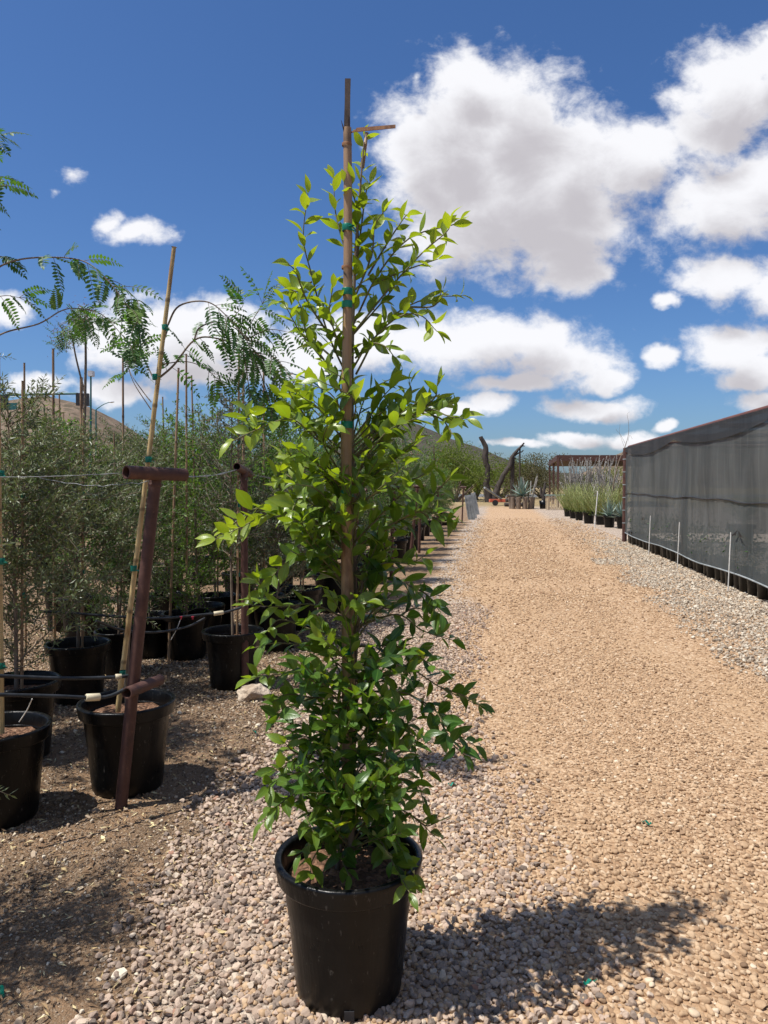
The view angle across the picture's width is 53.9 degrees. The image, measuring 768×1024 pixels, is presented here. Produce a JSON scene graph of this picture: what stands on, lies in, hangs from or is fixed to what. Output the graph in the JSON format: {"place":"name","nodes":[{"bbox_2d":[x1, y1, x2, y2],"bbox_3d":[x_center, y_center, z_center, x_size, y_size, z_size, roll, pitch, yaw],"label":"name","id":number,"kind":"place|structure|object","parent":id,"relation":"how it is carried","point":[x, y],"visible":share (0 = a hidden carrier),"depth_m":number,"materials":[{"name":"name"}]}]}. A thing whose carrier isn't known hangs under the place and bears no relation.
{"place":"outdoors","nodes":[
{"label":"outdoors","id":0,"kind":"place"},
{"bbox_2d":[0,522,16,799],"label":"potted olive","id":1,"kind":"object","parent":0,"point":[10,544],"visible":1,"depth_m":2.51,"materials":[{"name":"plant"}]},
{"bbox_2d":[1,396,219,487],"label":"hill","id":2,"kind":"structure","parent":0,"point":[72,409],"depth_m":256.95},
{"bbox_2d":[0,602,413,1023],"bbox_3d":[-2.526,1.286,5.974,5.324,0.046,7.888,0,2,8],"label":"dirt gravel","id":3,"kind":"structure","parent":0,"point":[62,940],"depth_m":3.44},
{"bbox_2d":[0,488,767,1023],"bbox_3d":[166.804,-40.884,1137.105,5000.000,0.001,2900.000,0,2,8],"label":"ground","id":4,"kind":"structure","parent":0,"point":[436,556],"depth_m":3.54,"materials":[{"name":"gravel"}]},
{"bbox_2d":[23,363,26,652],"bbox_3d":[-3.139,-0.013,6.604,0.055,2.565,0.023,0,2,-2],"label":"garden stake","id":5,"kind":"object","parent":4,"relation":"on","point":[25,632],"visible":0.19,"depth_m":6.62,"materials":[{"name":"brown wood"}]},
{"bbox_2d":[0,353,58,625],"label":"potted olive","id":6,"kind":"object","parent":4,"relation":"on","point":[2,356],"visible":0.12,"depth_m":5.11,"materials":[{"name":"plant"}]},
{"bbox_2d":[0,393,89,409],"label":"signal mast","id":7,"kind":"object","parent":4,"relation":"on","point":[77,400],"visible":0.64,"depth_m":43.58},
{"bbox_2d":[52,349,55,639],"bbox_3d":[-2.712,-0.024,6.204,0.056,2.615,0.027,0,2,-2],"label":"garden stake","id":8,"kind":"object","parent":4,"relation":"on","point":[53,413],"visible":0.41,"depth_m":6.17,"materials":[{"name":"brown wood"}]},
{"bbox_2d":[17,413,107,586],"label":"potted shrub","id":9,"kind":"object","parent":4,"relation":"on","point":[63,505],"depth_m":9.57,"materials":[{"name":"green plant"}]},
{"bbox_2d":[15,394,112,632],"bbox_3d":[-3.358,0.007,7.771,1.045,2.438,1.252,-1,2,-14],"label":"potted shrub","id":10,"kind":"object","parent":4,"relation":"on","point":[59,625],"visible":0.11,"depth_m":7.70,"materials":[{"name":"green plant"}]},
{"bbox_2d":[0,372,138,757],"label":"potted olive","id":11,"kind":"object","parent":4,"relation":"on","point":[12,494],"visible":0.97,"depth_m":4.14,"materials":[{"name":"plant"}]},
{"bbox_2d":[0,128,162,830],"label":"potted locust","id":12,"kind":"object","parent":4,"relation":"on","point":[22,744],"visible":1,"depth_m":3.32,"materials":[{"name":"plant"}]},
{"bbox_2d":[79,377,84,635],"bbox_3d":[-2.403,0.114,6.008,0.054,2.354,0.036,0,2,8],"label":"garden stake","id":13,"kind":"object","parent":4,"relation":"on","point":[81,392],"visible":0.14,"depth_m":5.96,"materials":[{"name":"brown wood"}]},
{"bbox_2d":[45,297,121,637],"bbox_3d":[-2.926,-0.440,7.404,0.723,3.358,0.627,0,2,-12],"label":"potted mimosa","id":14,"kind":"object","parent":4,"relation":"on","point":[70,335],"visible":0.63,"depth_m":7.32,"materials":[{"name":"green leaf"},{"name":"bark"},{"name":"soil"}]},
{"bbox_2d":[88,371,94,466],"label":"signal pole","id":15,"kind":"object","parent":4,"relation":"on","point":[91,374],"visible":0.55,"depth_m":45.74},
{"bbox_2d":[2,400,190,705],"bbox_3d":[-2.139,0.265,5.252,1.370,2.108,1.552,0,2,8],"label":"potted olive","id":16,"kind":"object","parent":4,"relation":"on","point":[78,655],"visible":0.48,"depth_m":5.20,"materials":[{"name":"plant"}]},
{"bbox_2d":[95,401,113,483],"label":"street lamp","id":17,"kind":"object","parent":4,"relation":"on","point":[96,420],"visible":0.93,"depth_m":89.59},
{"bbox_2d":[90,435,120,564],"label":"potted shrub","id":18,"kind":"object","parent":4,"relation":"on","point":[104,547],"visible":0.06,"depth_m":13.84,"materials":[{"name":"green plant"}]},
{"bbox_2d":[51,433,192,675],"bbox_3d":[-2.066,0.331,5.994,1.055,1.922,1.008,-1,2,-16],"label":"potted shrub","id":19,"kind":"object","parent":4,"relation":"on","point":[114,657],"visible":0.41,"depth_m":5.93,"materials":[{"name":"green plant"}]},
{"bbox_2d":[122,358,124,625],"bbox_3d":[-2.348,-0.062,6.802,0.048,2.648,0.028,0,2,8],"label":"garden stake","id":20,"kind":"object","parent":4,"relation":"on","point":[123,450],"visible":0.37,"depth_m":6.76,"materials":[{"name":"brown wood"}]},
{"bbox_2d":[92,416,158,584],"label":"potted shrub","id":21,"kind":"object","parent":4,"relation":"on","point":[116,438],"visible":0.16,"depth_m":11.30,"materials":[{"name":"green plant"}]},
{"bbox_2d":[85,420,202,659],"bbox_3d":[-2.112,0.220,6.602,0.974,2.098,1.258,1,2,24],"label":"potted shrub","id":22,"kind":"object","parent":4,"relation":"on","point":[155,645],"visible":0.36,"depth_m":6.54,"materials":[{"name":"green plant"}]},
{"bbox_2d":[115,466,188,809],"bbox_3d":[-1.111,0.611,3.552,0.204,1.649,0.340,2,3,37],"label":"pipe post","id":23,"kind":"object","parent":4,"relation":"on","point":[155,477],"visible":0.91,"depth_m":3.50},
{"bbox_2d":[0,687,126,700],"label":"irrigation pipe","id":24,"kind":"object","parent":23,"relation":"attached to","point":[93,697],"visible":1,"depth_m":3.25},
{"bbox_2d":[0,674,127,679],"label":"irrigation pipe","id":25,"kind":"object","parent":23,"relation":"attached to","point":[118,676],"visible":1,"depth_m":3.41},
{"bbox_2d":[30,473,120,476],"bbox_3d":[-1.579,-0.160,3.246,0.890,0.024,0.008,-1,2,-20],"label":"twisted wire","id":26,"kind":"object","parent":23,"relation":"attached to","point":[76,475],"visible":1,"depth_m":3.33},
{"bbox_2d":[103,397,217,610],"bbox_3d":[-2.234,0.028,7.689,1.190,2.400,1.212,0,2,-5],"label":"potted shrub","id":27,"kind":"object","parent":4,"relation":"on","point":[164,606],"visible":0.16,"depth_m":7.63,"materials":[{"name":"green plant"}]},
{"bbox_2d":[126,417,201,591],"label":"potted shrub","id":28,"kind":"object","parent":4,"relation":"on","point":[178,588],"visible":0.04,"depth_m":9.72,"materials":[{"name":"green plant"}]},
{"bbox_2d":[167,368,179,660],"bbox_3d":[-1.785,0.031,6.406,0.134,2.491,0.025,0,2,0],"label":"garden stake","id":29,"kind":"object","parent":4,"relation":"on","point":[172,538],"visible":0.96,"depth_m":6.40,"materials":[{"name":"brown wood"}]},
{"bbox_2d":[160,443,197,563],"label":"potted shrub","id":30,"kind":"object","parent":4,"relation":"on","point":[178,549],"visible":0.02,"depth_m":13.53,"materials":[{"name":"green plant"}]},
{"bbox_2d":[185,354,187,614],"bbox_3d":[-1.726,-0.052,6.603,0.040,2.642,0.025,0,2,8],"label":"garden stake","id":31,"kind":"object","parent":4,"relation":"on","point":[186,467],"visible":0.55,"depth_m":6.59,"materials":[{"name":"brown wood"}]},
{"bbox_2d":[152,550,222,660],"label":"potted shrub","id":32,"kind":"object","parent":4,"relation":"on","point":[188,643],"visible":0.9,"depth_m":6.48,"materials":[{"name":"green plant"}]},
{"bbox_2d":[168,431,221,584],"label":"potted shrub","id":33,"kind":"object","parent":4,"relation":"on","point":[193,574],"visible":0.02,"depth_m":11.31,"materials":[{"name":"green plant"}]},
{"bbox_2d":[129,375,266,650],"bbox_3d":[-1.689,0.011,6.869,1.261,2.496,1.238,1,3,34],"label":"potted shrub","id":34,"kind":"object","parent":4,"relation":"on","point":[212,606],"visible":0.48,"depth_m":6.84,"materials":[{"name":"green plant"}]},
{"bbox_2d":[76,246,325,798],"bbox_3d":[-0.899,0.058,3.729,1.244,2.637,0.503,0,2,4],"label":"potted locust","id":35,"kind":"object","parent":4,"relation":"on","point":[102,720],"visible":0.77,"depth_m":3.65,"materials":[{"name":"plant"}]},
{"bbox_2d":[0,597,413,1023],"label":"straw litter","id":36,"kind":"object","parent":4,"relation":"on","point":[102,839],"visible":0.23,"depth_m":3.17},
{"bbox_2d":[163,412,267,624],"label":"potted shrub","id":37,"kind":"object","parent":4,"relation":"on","point":[223,597],"visible":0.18,"depth_m":7.56,"materials":[{"name":"green plant"}]},
{"bbox_2d":[181,354,275,690],"bbox_3d":[-1.201,0.027,5.658,0.770,2.554,0.831,1,2,15],"label":"potted shrub","id":38,"kind":"object","parent":4,"relation":"on","point":[224,644],"visible":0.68,"depth_m":5.56,"materials":[{"name":"green leaf"},{"name":"bark"},{"name":"weathered bamboo"}]},
{"bbox_2d":[192,424,277,606],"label":"potted shrub","id":39,"kind":"object","parent":4,"relation":"on","point":[234,584],"visible":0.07,"depth_m":9.25,"materials":[{"name":"green plant"}]},
{"bbox_2d":[233,463,253,686],"bbox_3d":[-1.012,0.505,5.498,0.062,1.712,0.555,0,2,-1],"label":"pipe post","id":40,"kind":"object","parent":4,"relation":"on","point":[243,471],"visible":0.74,"depth_m":5.46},
{"bbox_2d":[38,606,241,619],"bbox_3d":[-1.619,0.679,5.132,1.330,0.130,0.046,-1,2,-27],"label":"irrigation pipe","id":41,"kind":"object","parent":40,"relation":"attached to","point":[216,613],"visible":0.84,"depth_m":5.17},
{"bbox_2d":[95,617,204,633],"bbox_3d":[-1.559,0.742,5.046,0.089,0.160,0.802,2,3,43],"label":"irrigation pipe","id":42,"kind":"object","parent":41,"relation":"attached to","point":[147,632],"visible":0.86,"depth_m":5.09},
{"bbox_2d":[236,683,270,701],"bbox_3d":[-0.918,1.283,5.329,0.244,0.135,0.198,0,2,8],"label":"rock","id":43,"kind":"object","parent":4,"relation":"on","point":[250,692],"visible":0.8,"depth_m":5.27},
{"bbox_2d":[263,371,264,596],"bbox_3d":[-1.146,-0.044,7.203,0.034,2.582,0.026,0,2,8],"label":"garden stake","id":44,"kind":"object","parent":4,"relation":"on","point":[264,467],"visible":0.24,"depth_m":7.18,"materials":[{"name":"brown wood"}]},
{"bbox_2d":[214,398,317,624],"bbox_3d":[-1.148,0.021,7.431,1.044,2.435,1.250,0,2,-10],"label":"potted shrub","id":45,"kind":"object","parent":4,"relation":"on","point":[251,618],"visible":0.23,"depth_m":7.29,"materials":[{"name":"green plant"}]},
{"bbox_2d":[228,431,311,590],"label":"potted shrub","id":46,"kind":"object","parent":4,"relation":"on","point":[271,588],"visible":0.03,"depth_m":8.15,"materials":[{"name":"green plant"}]},
{"bbox_2d":[216,474,339,651],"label":"potted shrub","id":47,"kind":"object","parent":4,"relation":"on","point":[283,538],"visible":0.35,"depth_m":6.84,"materials":[{"name":"green plant"}]},
{"bbox_2d":[254,425,315,584],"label":"potted shrub","id":48,"kind":"object","parent":4,"relation":"on","point":[290,579],"visible":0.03,"depth_m":10.68,"materials":[{"name":"green plant"}]},
{"bbox_2d":[252,384,368,630],"bbox_3d":[-0.882,-0.080,7.940,1.312,2.598,1.288,1,2,25],"label":"potted shrub","id":49,"kind":"object","parent":4,"relation":"on","point":[313,593],"visible":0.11,"depth_m":7.80,"materials":[{"name":"green plant"}]},
{"bbox_2d":[300,468,369,613],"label":"potted shrub","id":50,"kind":"object","parent":4,"relation":"on","point":[331,583],"visible":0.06,"depth_m":8.78,"materials":[{"name":"green plant"}]},
{"bbox_2d":[308,435,401,594],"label":"potted shrub","id":51,"kind":"object","parent":4,"relation":"on","point":[363,517],"visible":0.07,"depth_m":9.89,"materials":[{"name":"green plant"}]},
{"bbox_2d":[68,602,663,1023],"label":"border gravel","id":52,"kind":"structure","parent":4,"relation":"on","point":[276,918],"depth_m":2.67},
{"bbox_2d":[195,78,494,1021],"bbox_3d":[-0.076,0.098,2.230,0.808,2.668,0.582,0,2,8],"label":"potted ficus","id":53,"kind":"object","parent":52,"relation":"on","point":[349,880],"visible":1,"depth_m":2.16,"materials":[{"name":"plant"}]},
{"bbox_2d":[337,414,411,583],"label":"potted shrub","id":54,"kind":"object","parent":4,"relation":"on","point":[394,469],"visible":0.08,"depth_m":11.43,"materials":[{"name":"green plant"}]},
{"bbox_2d":[360,449,416,566],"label":"potted shrub","id":55,"kind":"object","parent":4,"relation":"on","point":[395,545],"visible":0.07,"depth_m":13.11,"materials":[{"name":"green plant"}]},
{"bbox_2d":[339,423,440,468],"bbox_3d":[-0.031,-1.298,26.916,4.215,3.715,3.596,0,2,-6],"label":"mesquite","id":56,"kind":"object","parent":4,"relation":"on","point":[402,441],"visible":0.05,"depth_m":26.96,"materials":[{"name":"green plant"}]},
{"bbox_2d":[389,486,398,576],"bbox_3d":[0.149,0.361,11.818,0.244,1.528,0.076,1,2,17],"label":"pipe post","id":57,"kind":"object","parent":4,"relation":"on","point":[391,572],"visible":0.3,"depth_m":11.80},
{"bbox_2d":[378,438,427,561],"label":"potted shrub","id":58,"kind":"object","parent":4,"relation":"on","point":[400,543],"visible":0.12,"depth_m":14.49,"materials":[{"name":"green plant"}]},
{"bbox_2d":[391,460,425,552],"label":"potted shrub","id":59,"kind":"object","parent":4,"relation":"on","point":[408,539],"visible":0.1,"depth_m":15.72,"materials":[{"name":"green plant"}]},
{"bbox_2d":[410,485,423,548],"bbox_3d":[0.602,0.264,14.223,0.298,1.548,0.104,0,2,8],"label":"pipe post","id":60,"kind":"object","parent":4,"relation":"on","point":[417,487],"visible":0.51,"depth_m":14.20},
{"bbox_2d":[396,440,440,549],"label":"potted shrub","id":61,"kind":"object","parent":4,"relation":"on","point":[416,531],"visible":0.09,"depth_m":17.20,"materials":[{"name":"green plant"}]},
{"bbox_2d":[385,430,456,519],"bbox_3d":[0.898,-0.962,23.934,2.509,3.299,2.370,1,2,28],"label":"mesquite","id":62,"kind":"object","parent":4,"relation":"on","point":[433,455],"visible":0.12,"depth_m":23.72,"materials":[{"name":"green plant"}]},
{"bbox_2d":[418,484,425,552],"bbox_3d":[0.796,0.169,16.516,0.244,1.562,0.072,1,2,17],"label":"pipe post","id":63,"kind":"object","parent":4,"relation":"on","point":[419,537],"visible":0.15,"depth_m":16.51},
{"bbox_2d":[413,463,442,540],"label":"potted shrub","id":64,"kind":"object","parent":4,"relation":"on","point":[423,526],"visible":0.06,"depth_m":20.09,"materials":[{"name":"green plant"}]},
{"bbox_2d":[421,463,443,535],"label":"potted shrub","id":65,"kind":"object","parent":4,"relation":"on","point":[427,530],"visible":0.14,"depth_m":21.82,"materials":[{"name":"green plant"}]},
{"bbox_2d":[428,469,451,525],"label":"potted shrub","id":66,"kind":"object","parent":4,"relation":"on","point":[444,496],"visible":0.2,"depth_m":25.55,"materials":[{"name":"green plant"}]},
{"bbox_2d":[436,465,458,525],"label":"potted shrub","id":67,"kind":"object","parent":4,"relation":"on","point":[445,524],"visible":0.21,"depth_m":27.48,"materials":[{"name":"green plant"}]},
{"bbox_2d":[417,440,488,490],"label":"palo verde","id":68,"kind":"object","parent":4,"relation":"on","point":[448,447],"visible":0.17,"depth_m":66.30,"materials":[{"name":"green plant"}]},
{"bbox_2d":[417,446,518,501],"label":"palo verde","id":69,"kind":"object","parent":4,"relation":"on","point":[479,480],"visible":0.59,"depth_m":63.72,"materials":[{"name":"green plant"}]},
{"bbox_2d":[464,495,474,519],"bbox_3d":[3.624,-0.189,31.914,0.461,1.077,0.079,0,2,8],"label":"metal panel","id":70,"kind":"object","parent":4,"relation":"on","point":[469,507],"visible":0.96,"depth_m":31.91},
{"bbox_2d":[447,451,508,499],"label":"palo verde","id":71,"kind":"object","parent":4,"relation":"on","point":[481,487],"visible":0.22,"depth_m":71.40,"materials":[{"name":"green plant"}]},
{"bbox_2d":[484,487,515,505],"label":"garden cart","id":72,"kind":"object","parent":4,"relation":"on","point":[495,501],"visible":0.67,"depth_m":52.22,"materials":[{"name":"red paint"}]},
{"bbox_2d":[479,436,524,501],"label":"dead tree","id":73,"kind":"object","parent":4,"relation":"on","point":[499,483],"visible":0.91,"depth_m":61.75,"materials":[{"name":"brown wood"}]},
{"bbox_2d":[482,457,530,497],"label":"palo verde","id":74,"kind":"object","parent":4,"relation":"on","point":[507,490],"visible":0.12,"depth_m":81.56,"materials":[{"name":"green plant"}]},
{"bbox_2d":[505,477,539,508],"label":"agave planter","id":75,"kind":"object","parent":4,"relation":"on","point":[522,492],"visible":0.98,"depth_m":45.48,"materials":[{"name":"brown plant"}]},
{"bbox_2d":[490,452,564,498],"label":"scrub tree","id":76,"kind":"object","parent":4,"relation":"on","point":[537,467],"visible":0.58,"depth_m":75.44,"materials":[{"name":"green plant"}]},
{"bbox_2d":[509,467,566,497],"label":"scrub tree","id":77,"kind":"object","parent":4,"relation":"on","point":[536,493],"visible":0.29,"depth_m":79.04,"materials":[{"name":"green plant"}]},
{"bbox_2d":[539,482,545,508],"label":"potted cactus","id":78,"kind":"object","parent":4,"relation":"on","point":[542,502],"visible":0.94,"depth_m":45.75,"materials":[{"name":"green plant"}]},
{"bbox_2d":[544,495,563,509],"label":"slatted crate","id":79,"kind":"object","parent":4,"relation":"on","point":[548,497],"visible":0.77,"depth_m":43.61,"materials":[{"name":"brown wood"}]},
{"bbox_2d":[547,483,584,516],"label":"potted reed","id":80,"kind":"object","parent":4,"relation":"on","point":[566,512],"visible":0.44,"depth_m":34.98,"materials":[{"name":"plant"}]},
{"bbox_2d":[552,483,593,518],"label":"potted reed","id":81,"kind":"object","parent":4,"relation":"on","point":[572,512],"visible":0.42,"depth_m":33.01,"materials":[{"name":"plant"}]},
{"bbox_2d":[559,457,587,492],"bbox_3d":[9.959,-1.411,39.546,1.488,2.903,1.471,0,2,8],"label":"potted ocotillo","id":82,"kind":"object","parent":4,"relation":"on","point":[570,478],"visible":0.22,"depth_m":39.71,"materials":[{"name":"plant"}]},
{"bbox_2d":[546,472,607,493],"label":"scrub tree","id":83,"kind":"object","parent":4,"relation":"on","point":[562,480],"visible":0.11,"depth_m":89.95,"materials":[{"name":"green plant"}]},
{"bbox_2d":[560,482,599,519],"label":"potted reed","id":84,"kind":"object","parent":4,"relation":"on","point":[577,511],"visible":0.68,"depth_m":31.28,"materials":[{"name":"plant"}]},
{"bbox_2d":[567,456,596,489],"bbox_3d":[10.214,-1.392,38.665,1.561,2.930,1.320,-1,3,-33],"label":"potted ocotillo","id":85,"kind":"object","parent":4,"relation":"on","point":[576,477],"visible":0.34,"depth_m":38.69,"materials":[{"name":"plant"}]},
{"bbox_2d":[548,455,622,506],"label":"ramada frame","id":86,"kind":"object","parent":4,"relation":"on","point":[556,460],"visible":0.66,"depth_m":48.94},
{"bbox_2d":[572,457,603,494],"bbox_3d":[10.602,-1.377,38.736,1.600,2.895,1.473,-1,3,-32],"label":"potted ocotillo","id":87,"kind":"object","parent":4,"relation":"on","point":[587,473],"visible":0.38,"depth_m":38.60,"materials":[{"name":"plant"}]},
{"bbox_2d":[567,482,611,523],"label":"potted reed","id":88,"kind":"object","parent":4,"relation":"on","point":[588,519],"visible":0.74,"depth_m":28.71,"materials":[{"name":"plant"}]},
{"bbox_2d":[573,466,622,496],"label":"scrub tree","id":89,"kind":"object","parent":4,"relation":"on","point":[613,470],"visible":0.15,"depth_m":73.69,"materials":[{"name":"green plant"}]},
{"bbox_2d":[586,455,613,499],"bbox_3d":[11.021,-1.393,38.009,1.123,2.981,1.747,-1,2,-13],"label":"potted ocotillo","id":90,"kind":"object","parent":4,"relation":"on","point":[599,480],"visible":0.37,"depth_m":37.92,"materials":[{"name":"plant"}]},
{"bbox_2d":[579,483,622,524],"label":"potted reed","id":91,"kind":"object","parent":4,"relation":"on","point":[600,520],"visible":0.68,"depth_m":27.83,"materials":[{"name":"plant"}]},
{"bbox_2d":[597,499,618,527],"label":"potted agave","id":92,"kind":"object","parent":4,"relation":"on","point":[609,522],"visible":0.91,"depth_m":26.18,"materials":[{"name":"plant"}]},
{"bbox_2d":[595,456,622,506],"bbox_3d":[11.042,-1.353,37.171,1.309,2.965,1.515,0,2,8],"label":"potted ocotillo","id":93,"kind":"object","parent":4,"relation":"on","point":[610,478],"visible":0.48,"depth_m":37.14,"materials":[{"name":"plant"}]},
{"bbox_2d":[603,483,622,521],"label":"potted reed","id":94,"kind":"object","parent":4,"relation":"on","point":[619,498],"visible":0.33,"depth_m":30.16,"materials":[{"name":"plant"}]},
{"bbox_2d":[608,501,621,528],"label":"potted agave","id":95,"kind":"object","parent":4,"relation":"on","point":[619,521],"visible":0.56,"depth_m":25.47,"materials":[{"name":"plant"}]},
{"bbox_2d":[611,417,631,503],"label":"dry stalk","id":96,"kind":"object","parent":4,"relation":"on","point":[618,461],"visible":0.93,"depth_m":33.95,"materials":[{"name":"brown plant"}]},
{"bbox_2d":[572,538,767,682],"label":"pale gravel","id":97,"kind":"structure","parent":4,"relation":"on","point":[722,594],"depth_m":9.74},
{"bbox_2d":[622,405,767,587],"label":"shade house","id":98,"kind":"structure","parent":4,"relation":"on","point":[708,481],"depth_m":11.99,"materials":[{"name":"black fabric"}]},
{"bbox_2d":[704,538,714,578],"bbox_3d":[5.283,0.627,12.082,0.353,0.875,0.326,-1,2,-25],"label":"black pot","id":99,"kind":"object","parent":4,"relation":"on","point":[710,572],"visible":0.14,"depth_m":12.02,"materials":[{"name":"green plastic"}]},
{"bbox_2d":[722,541,733,585],"bbox_3d":[5.147,0.662,11.103,0.328,0.880,0.355,-1,2,-14],"label":"black pot","id":100,"kind":"object","parent":4,"relation":"on","point":[731,581],"visible":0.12,"depth_m":11.06,"materials":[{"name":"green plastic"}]},
{"bbox_2d":[727,532,731,590],"bbox_3d":[4.819,0.703,10.535,0.052,0.840,0.017,-1,2,-21],"label":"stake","id":101,"kind":"object","parent":4,"relation":"on","point":[729,561],"visible":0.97,"depth_m":10.53,"materials":[{"name":"plastic"}]},
{"bbox_2d":[737,567,747,592],"bbox_3d":[5.084,0.693,10.484,0.322,0.863,0.348,1,2,26],"label":"black pot","id":102,"kind":"object","parent":4,"relation":"on","point":[743,585],"visible":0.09,"depth_m":10.44,"materials":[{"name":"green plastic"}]},
{"bbox_2d":[745,551,756,595],"bbox_3d":[5.012,0.710,10.160,0.319,0.854,0.344,1,2,25],"label":"black pot","id":103,"kind":"object","parent":4,"relation":"on","point":[751,588],"visible":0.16,"depth_m":10.11,"materials":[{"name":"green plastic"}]},
{"bbox_2d":[757,584,767,599],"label":"black pot","id":104,"kind":"object","parent":4,"relation":"on","point":[762,592],"visible":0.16,"depth_m":9.79,"materials":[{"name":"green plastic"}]},
{"bbox_2d":[0,0,767,472],"label":"sky","id":105,"kind":"structure","parent":0,"point":[608,159],"materials":[{"name":"blue"}]},
{"bbox_2d":[318,423,584,487],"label":"hill","id":106,"kind":"structure","parent":0,"point":[429,431],"depth_m":346.04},
{"bbox_2d":[189,517,767,1023],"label":"road gravel","id":107,"kind":"structure","parent":0,"point":[695,859],"depth_m":3.62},
{"bbox_2d":[581,453,622,487],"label":"hill","id":108,"kind":"structure","parent":0,"point":[621,469],"depth_m":332.63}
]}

